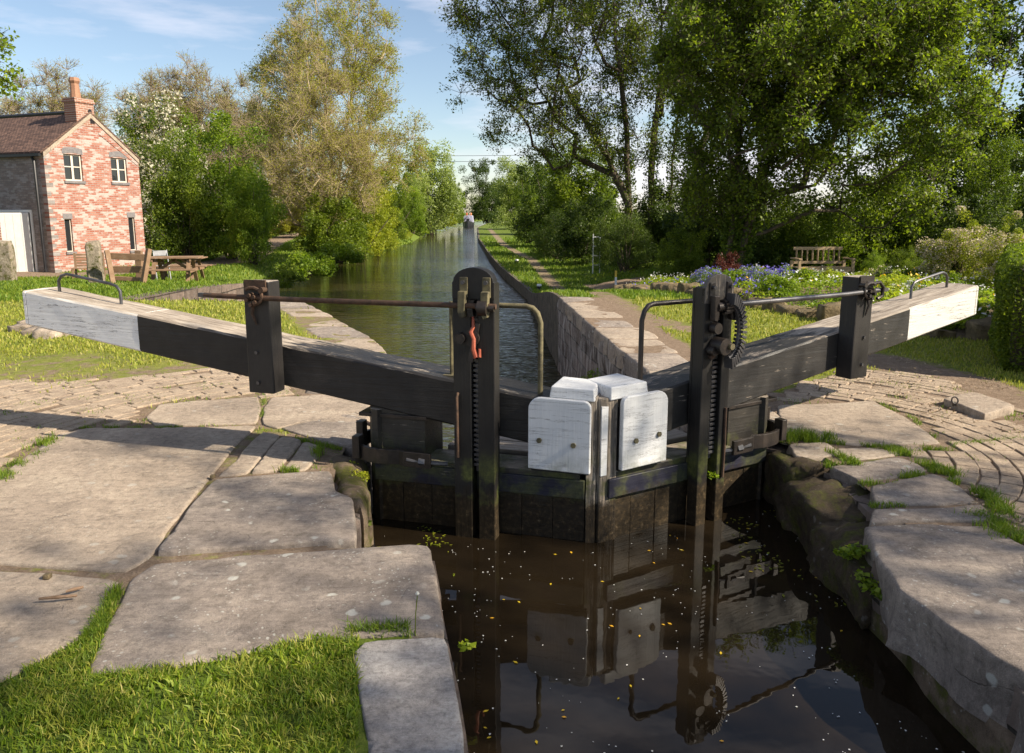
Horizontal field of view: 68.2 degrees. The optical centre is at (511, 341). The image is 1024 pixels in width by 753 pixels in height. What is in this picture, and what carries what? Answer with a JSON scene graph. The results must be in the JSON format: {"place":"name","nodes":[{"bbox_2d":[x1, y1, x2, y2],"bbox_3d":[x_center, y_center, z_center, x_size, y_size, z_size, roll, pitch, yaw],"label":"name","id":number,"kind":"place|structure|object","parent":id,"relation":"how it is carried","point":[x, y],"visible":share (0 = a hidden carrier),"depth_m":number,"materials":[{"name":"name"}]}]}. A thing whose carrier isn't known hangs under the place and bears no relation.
{"place":"outdoors","nodes":[
{"label":"outdoors","id":0,"kind":"place"},
{"bbox_2d":[0,368,293,466],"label":"paving","id":1,"kind":"structure","parent":0,"point":[74,401],"depth_m":6.59,"materials":[{"name":"stone"}]},
{"bbox_2d":[0,213,485,752],"bbox_3d":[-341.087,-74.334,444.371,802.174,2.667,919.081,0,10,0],"label":"ground","id":2,"kind":"structure","parent":0,"point":[46,367],"depth_m":5.24,"materials":[{"name":"plant"}]},
{"bbox_2d":[0,240,17,280],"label":"stone post","id":3,"kind":"object","parent":2,"relation":"on","point":[7,263],"visible":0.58,"depth_m":20.83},
{"bbox_2d":[0,25,28,100],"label":"tree","id":4,"kind":"object","parent":2,"relation":"on","point":[4,42],"visible":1,"depth_m":13.82,"materials":[{"name":"green plant"}]},
{"bbox_2d":[0,572,117,682],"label":"flagstone","id":5,"kind":"object","parent":2,"relation":"on","point":[32,625],"visible":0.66,"depth_m":3.06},
{"bbox_2d":[0,55,118,136],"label":"tree","id":6,"kind":"object","parent":2,"relation":"on","point":[12,106],"visible":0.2,"depth_m":58.45,"materials":[{"name":"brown plant"}]},
{"bbox_2d":[0,77,144,272],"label":"cottage","id":7,"kind":"structure","parent":2,"relation":"on","point":[69,181],"depth_m":29.50,"materials":[{"name":"brick"}]},
{"bbox_2d":[61,147,85,183],"bbox_3d":[-17.087,-6.832,29.402,0.180,1.380,0.903,4,10,21],"label":"window","id":8,"kind":"structure","parent":7,"relation":"in","point":[72,163],"depth_m":29.42,"materials":[{"name":"white glass"}]},
{"bbox_2d":[109,151,129,184],"bbox_3d":[-16.305,-7.163,31.327,0.180,1.352,0.893,4,10,21],"label":"window","id":9,"kind":"structure","parent":7,"relation":"in","point":[118,168],"depth_m":31.34,"materials":[{"name":"white glass"}]},
{"bbox_2d":[85,240,104,282],"bbox_3d":[-10.451,-1.819,18.965,0.370,1.416,0.310,-3,10,-17],"label":"stone post","id":10,"kind":"object","parent":2,"relation":"on","point":[94,259],"visible":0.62,"depth_m":18.82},
{"bbox_2d":[75,579,125,648],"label":"joint grass","id":11,"kind":"structure","parent":2,"relation":"on","point":[114,595],"depth_m":3.07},
{"bbox_2d":[0,425,254,572],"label":"flagstone","id":12,"kind":"object","parent":2,"relation":"on","point":[110,500],"visible":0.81,"depth_m":4.35,"materials":[{"name":"stone"}]},
{"bbox_2d":[0,430,63,481],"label":"joint grass","id":13,"kind":"structure","parent":12,"relation":"on","point":[5,472],"depth_m":4.94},
{"bbox_2d":[104,248,151,282],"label":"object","id":14,"kind":"object","parent":2,"relation":"on","point":[140,268],"visible":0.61,"depth_m":18.53,"materials":[{"name":"brown wood"}]},
{"bbox_2d":[113,89,207,249],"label":"bush","id":15,"kind":"object","parent":2,"relation":"on","point":[147,165],"visible":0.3,"depth_m":40.97,"materials":[{"name":"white plant"}]},
{"bbox_2d":[104,63,220,188],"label":"tree","id":16,"kind":"object","parent":2,"relation":"on","point":[146,99],"visible":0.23,"depth_m":68.05,"materials":[{"name":"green plant"}]},
{"bbox_2d":[148,256,206,281],"bbox_3d":[-9.450,-1.988,21.169,1.450,0.748,1.660,-2,10,-11],"label":"picnic table","id":17,"kind":"object","parent":2,"relation":"on","point":[190,262],"visible":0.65,"depth_m":21.02,"materials":[{"name":"brown wood"}]},
{"bbox_2d":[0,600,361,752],"bbox_3d":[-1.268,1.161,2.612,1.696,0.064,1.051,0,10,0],"label":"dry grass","id":18,"kind":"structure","parent":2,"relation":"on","point":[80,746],"depth_m":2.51,"materials":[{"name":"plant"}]},
{"bbox_2d":[122,283,243,300],"bbox_3d":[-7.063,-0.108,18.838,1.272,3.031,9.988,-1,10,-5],"label":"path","id":19,"kind":"structure","parent":2,"relation":"on","point":[192,293],"depth_m":16.00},
{"bbox_2d":[0,602,367,752],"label":"grass","id":20,"kind":"structure","parent":2,"relation":"on","point":[205,708],"depth_m":2.52,"materials":[{"name":"plant"}]},
{"bbox_2d":[142,140,227,262],"bbox_3d":[-15.333,-6.373,34.765,3.264,5.599,3.635,4,10,21],"label":"bush","id":21,"kind":"object","parent":2,"relation":"on","point":[169,202],"visible":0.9,"depth_m":34.25,"materials":[{"name":"green plant"}]},
{"bbox_2d":[147,397,260,426],"bbox_3d":[-2.473,0.718,6.114,0.897,0.299,0.923,-3,10,-19],"label":"flagstone","id":22,"kind":"object","parent":2,"relation":"on","point":[235,411],"visible":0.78,"depth_m":6.09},
{"bbox_2d":[137,48,272,230],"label":"tree","id":23,"kind":"object","parent":2,"relation":"on","point":[204,103],"visible":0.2,"depth_m":69.26,"materials":[{"name":"green plant"}]},
{"bbox_2d":[165,108,287,258],"bbox_3d":[-13.513,-7.427,36.197,5.796,7.171,5.343,-6,11,-29],"label":"bush","id":24,"kind":"object","parent":2,"relation":"on","point":[219,241],"visible":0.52,"depth_m":35.40,"materials":[{"name":"green plant"}]},
{"bbox_2d":[199,91,297,202],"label":"tree","id":25,"kind":"object","parent":2,"relation":"on","point":[235,120],"visible":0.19,"depth_m":62.29,"materials":[{"name":"green plant"}]},
{"bbox_2d":[219,432,278,476],"bbox_3d":[-1.733,0.889,5.131,0.197,0.300,0.955,0,10,-2],"label":"flagstone","id":26,"kind":"object","parent":2,"relation":"on","point":[255,450],"visible":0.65,"depth_m":5.03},
{"bbox_2d":[224,171,280,264],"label":"bush","id":27,"kind":"object","parent":2,"relation":"on","point":[251,223],"visible":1,"depth_m":33.21,"materials":[{"name":"green plant"}]},
{"bbox_2d":[158,471,356,555],"bbox_3d":[-1.314,1.078,4.188,0.934,0.385,1.069,-2,10,-9],"label":"coping stone","id":28,"kind":"object","parent":2,"relation":"on","point":[287,510],"visible":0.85,"depth_m":3.98,"materials":[{"name":"stone"}]},
{"bbox_2d":[90,545,445,673],"bbox_3d":[-0.983,1.249,3.205,1.362,0.365,0.930,-2,10,-11],"label":"coping stone","id":29,"kind":"object","parent":2,"relation":"on","point":[176,612],"visible":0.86,"depth_m":3.13,"materials":[{"name":"stone"}]},
{"bbox_2d":[338,615,415,638],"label":"joint grass","id":30,"kind":"structure","parent":29,"relation":"on","point":[376,625],"depth_m":2.93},
{"bbox_2d":[253,437,300,473],"bbox_3d":[-1.563,0.889,5.102,0.201,0.301,0.797,-1,10,-4],"label":"flagstone","id":31,"kind":"object","parent":2,"relation":"on","point":[281,449],"visible":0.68,"depth_m":5.01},
{"bbox_2d":[267,262,306,287],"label":"bush","id":32,"kind":"object","parent":2,"relation":"on","point":[285,274],"visible":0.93,"depth_m":26.78,"materials":[{"name":"green plant"}]},
{"bbox_2d":[281,442,318,472],"bbox_3d":[-1.385,0.902,5.060,0.205,0.297,0.628,0,10,0],"label":"flagstone","id":33,"kind":"object","parent":2,"relation":"on","point":[304,458],"visible":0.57,"depth_m":4.97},
{"bbox_2d":[275,251,339,280],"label":"bush","id":34,"kind":"object","parent":2,"relation":"on","point":[308,265],"visible":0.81,"depth_m":30.56,"materials":[{"name":"green plant"}]},
{"bbox_2d":[222,8,394,239],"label":"tree","id":35,"kind":"object","parent":2,"relation":"on","point":[332,142],"visible":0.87,"depth_m":43.64,"materials":[{"name":"green plant"}]},
{"bbox_2d":[262,395,370,446],"bbox_3d":[-1.594,0.696,6.255,0.896,0.303,1.026,-2,10,-12],"label":"flagstone","id":36,"kind":"object","parent":2,"relation":"on","point":[279,412],"visible":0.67,"depth_m":6.24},
{"bbox_2d":[282,414,371,484],"bbox_3d":[-1.201,0.806,5.618,0.936,0.301,0.579,8,13,40],"label":"flagstone","id":37,"kind":"object","parent":2,"relation":"on","point":[341,433],"visible":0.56,"depth_m":5.57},
{"bbox_2d":[290,190,373,263],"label":"bush","id":38,"kind":"object","parent":2,"relation":"on","point":[320,234],"visible":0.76,"depth_m":43.47,"materials":[{"name":"green plant"}]},
{"bbox_2d":[234,0,433,224],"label":"tree","id":39,"kind":"object","parent":2,"relation":"on","point":[366,79],"visible":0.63,"depth_m":48.86,"materials":[{"name":"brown plant"}]},
{"bbox_2d":[311,241,365,263],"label":"bush","id":40,"kind":"object","parent":2,"relation":"on","point":[342,253],"visible":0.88,"depth_m":39.30,"materials":[{"name":"green plant"}]},
{"bbox_2d":[297,160,399,256],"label":"bush","id":41,"kind":"object","parent":2,"relation":"on","point":[373,239],"visible":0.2,"depth_m":49.50,"materials":[{"name":"green plant"}]},
{"bbox_2d":[331,455,371,547],"bbox_3d":[-1.024,1.117,4.702,0.301,0.616,1.020,-2,10,-11],"label":"coping stone","id":42,"kind":"object","parent":2,"relation":"on","point":[355,488],"visible":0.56,"depth_m":4.54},
{"bbox_2d":[366,194,401,250],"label":"bush","id":43,"kind":"object","parent":2,"relation":"on","point":[393,243],"visible":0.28,"depth_m":57.01,"materials":[{"name":"green plant"}]},
{"bbox_2d":[374,163,417,240],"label":"bush","id":44,"kind":"object","parent":2,"relation":"on","point":[401,201],"visible":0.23,"depth_m":64.69,"materials":[{"name":"green plant"}]},
{"bbox_2d":[352,419,447,468],"bbox_3d":[-0.924,0.634,5.298,0.526,0.265,1.493,-4,11,-22],"label":"gate collar","id":45,"kind":"object","parent":2,"relation":"on","point":[361,440],"visible":0.75,"depth_m":4.79,"materials":[{"name":"metal"}]},
{"bbox_2d":[353,637,463,752],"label":"coping stone","id":46,"kind":"object","parent":2,"relation":"on","point":[408,699],"visible":0.9,"depth_m":2.53,"materials":[{"name":"stone"}]},
{"bbox_2d":[400,184,426,233],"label":"bush","id":47,"kind":"object","parent":2,"relation":"on","point":[417,214],"visible":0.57,"depth_m":86.22,"materials":[{"name":"green plant"}]},
{"bbox_2d":[398,138,464,233],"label":"bush","id":48,"kind":"object","parent":2,"relation":"on","point":[442,204],"visible":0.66,"depth_m":98.82,"materials":[{"name":"green plant"}]},
{"bbox_2d":[0,234,954,300],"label":"grass","id":49,"kind":"structure","parent":2,"relation":"on","point":[22,284],"depth_m":26.94,"materials":[{"name":"plant"}]},
{"bbox_2d":[0,368,1022,460],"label":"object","id":50,"kind":"structure","parent":2,"relation":"on","point":[1014,415],"depth_m":6.46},
{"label":"tail wall","id":51,"kind":"object","parent":2,"relation":"on","visible":0},
{"bbox_2d":[289,394,369,428],"bbox_3d":[-1.468,0.658,6.287,0.707,0.239,0.979,0,10,0],"label":"coping stone","id":52,"kind":"object","parent":51,"relation":"on","point":[332,416],"visible":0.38,"depth_m":5.95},
{"bbox_2d":[306,326,369,337],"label":"coping stone","id":53,"kind":"object","parent":51,"relation":"on","point":[325,332],"visible":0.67,"depth_m":10.09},
{"bbox_2d":[334,455,467,752],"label":"stone wall","id":54,"kind":"structure","parent":0,"point":[358,525],"depth_m":3.20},
{"bbox_2d":[279,221,561,448],"bbox_3d":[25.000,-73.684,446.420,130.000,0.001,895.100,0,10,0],"label":"canal water","id":55,"kind":"structure","parent":0,"point":[427,267],"depth_m":26.03,"materials":[{"name":"liquid"}]},
{"bbox_2d":[22,267,600,542],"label":"lock gate","id":56,"kind":"structure","parent":55,"relation":"in","point":[519,457],"depth_m":4.78,"materials":[{"name":"wood"}]},
{"bbox_2d":[583,271,978,542],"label":"lock gate","id":57,"kind":"structure","parent":55,"relation":"in","point":[654,466],"depth_m":4.87,"materials":[{"name":"wood"}]},
{"bbox_2d":[0,296,1023,463],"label":"dry grass","id":58,"kind":"structure","parent":0,"point":[86,347],"depth_m":9.40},
{"bbox_2d":[0,0,1023,212],"label":"sky","id":59,"kind":"structure","parent":0,"point":[113,40],"materials":[{"name":"blue"}]},
{"bbox_2d":[371,499,977,752],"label":"lock water","id":60,"kind":"structure","parent":0,"point":[692,690],"depth_m":3.50,"materials":[{"name":"liquid"}]},
{"bbox_2d":[869,607,1015,752],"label":"bed stone","id":61,"kind":"object","parent":60,"relation":"in","point":[978,729],"visible":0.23,"depth_m":2.95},
{"bbox_2d":[859,524,1023,719],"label":"coping stone","id":62,"kind":"object","parent":61,"relation":"on","point":[947,605],"visible":0.98,"depth_m":3.23,"materials":[{"name":"stone"}]},
{"bbox_2d":[478,212,1023,545],"bbox_3d":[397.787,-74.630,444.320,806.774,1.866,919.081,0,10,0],"label":"ground","id":63,"kind":"structure","parent":0,"point":[626,309],"depth_m":8.70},
{"bbox_2d":[457,157,510,223],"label":"bush","id":64,"kind":"object","parent":63,"relation":"on","point":[481,208],"visible":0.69,"depth_m":165.13,"materials":[{"name":"green plant"}]},
{"bbox_2d":[486,156,534,228],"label":"bush","id":65,"kind":"object","parent":63,"relation":"on","point":[502,194],"visible":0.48,"depth_m":108.33,"materials":[{"name":"green plant"}]},
{"bbox_2d":[477,223,566,368],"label":"canal edging","id":66,"kind":"object","parent":63,"relation":"on","point":[544,304],"visible":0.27,"depth_m":18.17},
{"bbox_2d":[506,166,548,243],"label":"bush","id":67,"kind":"object","parent":63,"relation":"on","point":[518,200],"visible":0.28,"depth_m":60.65,"materials":[{"name":"green plant"}]},
{"bbox_2d":[508,151,578,242],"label":"bush","id":68,"kind":"object","parent":63,"relation":"on","point":[528,220],"visible":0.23,"depth_m":54.53,"materials":[{"name":"green plant"}]},
{"bbox_2d":[527,206,578,258],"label":"bush","id":69,"kind":"object","parent":63,"relation":"on","point":[542,245],"visible":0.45,"depth_m":41.30,"materials":[{"name":"green plant"}]},
{"bbox_2d":[527,132,621,251],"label":"bush","id":70,"kind":"object","parent":63,"relation":"on","point":[596,180],"visible":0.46,"depth_m":43.33,"materials":[{"name":"green plant"}]},
{"bbox_2d":[544,190,622,265],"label":"bush","id":71,"kind":"object","parent":63,"relation":"on","point":[583,238],"visible":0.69,"depth_m":36.31,"materials":[{"name":"green plant"}]},
{"bbox_2d":[437,0,810,259],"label":"tree","id":72,"kind":"object","parent":63,"relation":"on","point":[632,34],"visible":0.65,"depth_m":29.88,"materials":[{"name":"green plant"}]},
{"bbox_2d":[588,205,662,273],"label":"bush","id":73,"kind":"object","parent":63,"relation":"on","point":[624,263],"visible":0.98,"depth_m":29.56,"materials":[{"name":"green plant"}]},
{"bbox_2d":[632,178,692,257],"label":"bush","id":74,"kind":"object","parent":63,"relation":"on","point":[656,233],"visible":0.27,"depth_m":31.63,"materials":[{"name":"green plant"}]},
{"bbox_2d":[557,299,780,443],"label":"tail wall","id":75,"kind":"structure","parent":63,"relation":"on","point":[579,354],"depth_m":11.94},
{"bbox_2d":[594,328,657,354],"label":"coping stone","id":76,"kind":"object","parent":75,"relation":"on","point":[604,335],"visible":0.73,"depth_m":9.96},
{"bbox_2d":[608,339,676,371],"bbox_3d":[1.564,0.167,9.118,0.718,0.240,0.976,0,10,0],"label":"coping stone","id":77,"kind":"object","parent":75,"relation":"on","point":[616,354],"visible":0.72,"depth_m":9.13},
{"bbox_2d":[626,353,687,377],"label":"coping stone","id":78,"kind":"object","parent":75,"relation":"on","point":[656,361],"visible":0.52,"depth_m":8.20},
{"bbox_2d":[685,410,779,431],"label":"coping stone","id":79,"kind":"object","parent":75,"relation":"on","point":[773,415],"visible":0.06,"depth_m":6.01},
{"bbox_2d":[725,406,786,454],"bbox_3d":[1.692,0.575,5.644,0.526,0.265,1.493,1,10,7],"label":"gate collar","id":80,"kind":"object","parent":79,"relation":"on","point":[776,431],"visible":0.48,"depth_m":5.12,"materials":[{"name":"metal"}]},
{"bbox_2d":[655,225,711,277],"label":"bush","id":81,"kind":"object","parent":63,"relation":"on","point":[686,265],"visible":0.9,"depth_m":23.13,"materials":[{"name":"green plant"}]},
{"bbox_2d":[658,159,764,265],"bbox_3d":[7.108,-4.437,26.734,3.776,3.807,4.400,-8,12,-38],"label":"bush","id":82,"kind":"object","parent":63,"relation":"on","point":[713,247],"visible":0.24,"depth_m":26.06,"materials":[{"name":"green plant"}]},
{"bbox_2d":[715,185,834,270],"bbox_3d":[8.436,-3.753,24.867,3.789,3.102,4.134,8,13,39],"label":"bush","id":83,"kind":"object","parent":63,"relation":"on","point":[764,255],"visible":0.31,"depth_m":23.93,"materials":[{"name":"green plant"}]},
{"bbox_2d":[751,273,802,297],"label":"bush","id":84,"kind":"object","parent":63,"relation":"on","point":[776,281],"visible":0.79,"depth_m":13.28,"materials":[{"name":"green plant"}]},
{"bbox_2d":[779,423,839,445],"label":"joint grass","id":85,"kind":"structure","parent":63,"relation":"on","point":[806,436],"depth_m":5.37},
{"bbox_2d":[767,203,864,273],"bbox_3d":[9.627,-3.224,23.739,2.876,2.366,2.781,-5,11,-26],"label":"bush","id":86,"kind":"object","parent":63,"relation":"on","point":[832,237],"visible":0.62,"depth_m":23.27,"materials":[{"name":"green plant"}]},
{"bbox_2d":[623,266,1010,328],"bbox_3d":[9.500,-0.892,14.712,13.056,1.031,11.357,0,10,0],"label":"ground cover","id":87,"kind":"object","parent":63,"relation":"on","point":[985,293],"visible":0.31,"depth_m":13.73,"materials":[{"name":"green plant"}]},
{"bbox_2d":[789,247,855,273],"bbox_3d":[8.419,-2.055,20.558,1.560,0.982,0.637,-1,10,-3],"label":"garden bench","id":88,"kind":"object","parent":63,"relation":"on","point":[799,262],"visible":0.88,"depth_m":20.73,"materials":[{"name":"brown wood"}]},
{"bbox_2d":[631,0,1023,269],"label":"tree","id":89,"kind":"object","parent":63,"relation":"on","point":[858,50],"visible":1,"depth_m":19.62,"materials":[{"name":"green plant"}]},
{"bbox_2d":[778,401,939,445],"bbox_3d":[2.538,0.759,5.891,1.150,0.303,1.232,0,10,0],"label":"flagstone","id":90,"kind":"object","parent":63,"relation":"on","point":[851,423],"visible":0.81,"depth_m":5.79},
{"bbox_2d":[837,448,898,459],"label":"flagstone","id":91,"kind":"object","parent":63,"relation":"on","point":[868,453],"visible":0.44,"depth_m":5.09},
{"bbox_2d":[818,169,936,270],"bbox_3d":[11.941,-4.004,25.273,3.889,3.490,3.761,-1,10,-8],"label":"bush","id":92,"kind":"object","parent":63,"relation":"on","point":[892,242],"visible":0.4,"depth_m":24.23,"materials":[{"name":"green plant"}]},
{"bbox_2d":[790,355,1023,526],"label":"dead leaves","id":93,"kind":"object","parent":63,"relation":"on","point":[927,410],"visible":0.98,"depth_m":6.70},
{"bbox_2d":[871,474,976,509],"bbox_3d":[2.351,0.961,4.374,0.773,0.176,0.443,-4,11,-23],"label":"coping stone","id":94,"kind":"object","parent":63,"relation":"on","point":[931,490],"visible":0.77,"depth_m":4.36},
{"bbox_2d":[870,505,989,526],"bbox_3d":[2.243,1.077,4.085,0.734,0.320,0.218,0,10,-2],"label":"coping stone","id":95,"kind":"object","parent":63,"relation":"on","point":[882,517],"visible":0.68,"depth_m":4.02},
{"bbox_2d":[873,158,1005,265],"bbox_3d":[14.939,-4.551,26.444,4.503,4.142,4.949,8,13,40],"label":"bush","id":96,"kind":"object","parent":63,"relation":"on","point":[944,203],"visible":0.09,"depth_m":25.72,"materials":[{"name":"green plant"}]},
{"bbox_2d":[871,439,1023,521],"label":"joint grass","id":97,"kind":"structure","parent":63,"relation":"on","point":[995,502],"depth_m":4.50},
{"bbox_2d":[912,205,996,282],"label":"bush","id":98,"kind":"object","parent":63,"relation":"on","point":[943,255],"visible":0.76,"depth_m":15.21,"materials":[{"name":"green plant"}]},
{"bbox_2d":[898,0,1023,227],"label":"tree","id":99,"kind":"object","parent":63,"relation":"on","point":[1005,35],"visible":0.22,"depth_m":26.17,"materials":[{"name":"green plant"}]},
{"bbox_2d":[913,184,1023,273],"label":"bush","id":100,"kind":"object","parent":63,"relation":"on","point":[988,206],"visible":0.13,"depth_m":19.30,"materials":[{"name":"green plant"}]},
{"bbox_2d":[942,392,1013,420],"bbox_3d":[3.844,0.642,6.240,0.419,0.312,0.682,0,10,0],"label":"flagstone","id":101,"kind":"object","parent":63,"relation":"on","point":[979,406],"visible":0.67,"depth_m":6.11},
{"bbox_2d":[935,129,1023,261],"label":"bush","id":102,"kind":"object","parent":63,"relation":"on","point":[999,176],"visible":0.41,"depth_m":23.43,"materials":[{"name":"green plant"}]},
{"bbox_2d":[963,320,1006,340],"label":"edging rock","id":103,"kind":"object","parent":63,"relation":"on","point":[976,329],"visible":0.32,"depth_m":9.45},
{"bbox_2d":[954,506,1023,547],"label":"joint grass","id":104,"kind":"structure","parent":63,"relation":"on","point":[1000,526],"depth_m":3.87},
{"bbox_2d":[962,211,1023,287],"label":"bush","id":105,"kind":"object","parent":63,"relation":"on","point":[991,268],"visible":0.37,"depth_m":14.13,"materials":[{"name":"green plant"}]},
{"bbox_2d":[988,242,1023,373],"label":"hedge","id":106,"kind":"object","parent":63,"relation":"on","point":[1007,301],"visible":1,"depth_m":7.66,"materials":[{"name":"green plant"}]},
{"bbox_2d":[1013,691,1023,752],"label":"coping stone","id":107,"kind":"object","parent":63,"relation":"on","point":[1019,742],"visible":1,"depth_m":2.56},
{"bbox_2d":[766,444,1023,732],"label":"stone wall","id":108,"kind":"structure","parent":0,"point":[860,498],"depth_m":4.43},
{"bbox_2d":[761,451,838,511],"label":"rock","id":109,"kind":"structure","parent":108,"relation":"on","point":[778,468],"depth_m":5.12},
{"bbox_2d":[787,442,839,469],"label":"coping stone","id":110,"kind":"object","parent":109,"relation":"on","point":[805,456],"visible":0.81,"depth_m":5.08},
{"bbox_2d":[772,470,864,549],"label":"rock","id":111,"kind":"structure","parent":108,"relation":"on","point":[804,501],"depth_m":4.61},
{"bbox_2d":[830,457,926,490],"bbox_3d":[2.343,0.879,4.807,0.573,0.160,0.341,-3,10,-17],"label":"coping stone","id":112,"kind":"object","parent":111,"relation":"on","point":[881,469],"visible":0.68,"depth_m":4.76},
{"bbox_2d":[803,517,870,626],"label":"rock","id":113,"kind":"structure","parent":108,"relation":"attached to","point":[827,565],"depth_m":4.09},
{"bbox_2d":[777,369,1023,543],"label":"paving","id":114,"kind":"structure","parent":0,"point":[1010,479],"depth_m":5.72,"materials":[{"name":"stone"}]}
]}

